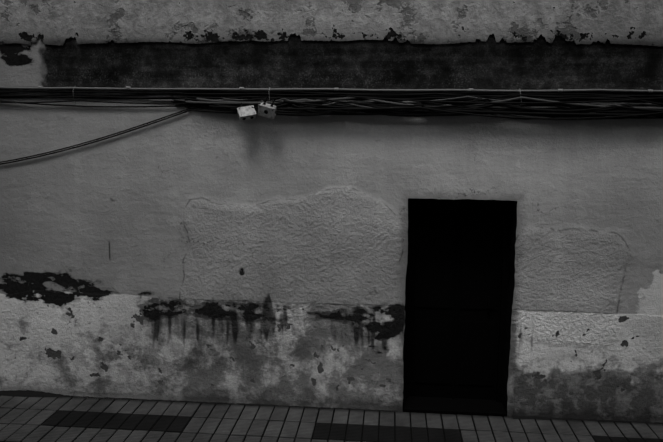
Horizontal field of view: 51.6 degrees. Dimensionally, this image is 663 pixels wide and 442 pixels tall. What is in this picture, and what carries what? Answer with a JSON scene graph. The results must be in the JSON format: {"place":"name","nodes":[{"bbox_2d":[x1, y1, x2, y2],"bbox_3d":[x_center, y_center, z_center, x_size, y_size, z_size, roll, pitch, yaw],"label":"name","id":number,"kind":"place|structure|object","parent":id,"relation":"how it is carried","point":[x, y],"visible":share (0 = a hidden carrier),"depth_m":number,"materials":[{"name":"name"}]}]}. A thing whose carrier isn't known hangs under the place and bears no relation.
{"place":"outdoors","nodes":[
{"label":"outdoors","id":0,"kind":"place"},
{"bbox_2d":[0,395,662,441],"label":"pavement tiles","id":1,"kind":"object","parent":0,"point":[306,428],"depth_m":6.46,"materials":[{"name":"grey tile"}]},
{"bbox_2d":[0,390,662,423],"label":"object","id":2,"kind":"structure","parent":0,"point":[21,393],"depth_m":6.95,"materials":[{"name":"grey concrete"}]},
{"label":"ground","id":3,"kind":"structure","parent":0,"visible":0},
{"bbox_2d":[0,33,662,423],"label":"wall","id":4,"kind":"structure","parent":3,"relation":"on","point":[210,257],"depth_m":6.60,"materials":[{"name":"paint"}]},
{"bbox_2d":[0,90,662,164],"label":"cables","id":5,"kind":"object","parent":4,"relation":"attached to","point":[612,112],"depth_m":6.31,"materials":[{"name":"black rubber"}]},
{"bbox_2d":[237,103,256,120],"bbox_3d":[-0.804,-1.038,6.401,0.159,0.197,0.076,-13,-26,-17],"label":"junction box","id":6,"kind":"object","parent":5,"relation":"attached to","point":[248,112],"depth_m":6.35,"materials":[{"name":"plastic"}]},
{"bbox_2d":[258,96,275,118],"bbox_3d":[-0.588,-1.060,6.331,0.159,0.197,0.076,16,39,10],"label":"junction box","id":7,"kind":"object","parent":5,"relation":"attached to","point":[265,109],"depth_m":6.33,"materials":[{"name":"plastic"}]},
{"bbox_2d":[0,0,662,46],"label":"wall","id":8,"kind":"structure","parent":4,"relation":"attached to","point":[60,22],"depth_m":6.31,"materials":[{"name":"paint"}]},
{"bbox_2d":[0,86,662,104],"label":"conduits","id":9,"kind":"object","parent":4,"relation":"attached to","point":[383,90],"depth_m":6.38,"materials":[{"name":"grey plastic"}]},
{"bbox_2d":[38,86,652,104],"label":"clamps","id":10,"kind":"object","parent":4,"relation":"attached to","point":[470,89],"depth_m":6.38,"materials":[{"name":"grey plastic"}]},
{"bbox_2d":[403,198,511,403],"bbox_3d":[1.248,0.790,6.923,1.055,2.140,0.110,1,8,5],"label":"door","id":11,"kind":"structure","parent":4,"relation":"attached to","point":[456,284],"depth_m":6.91,"materials":[{"name":"black wood"}]}
]}

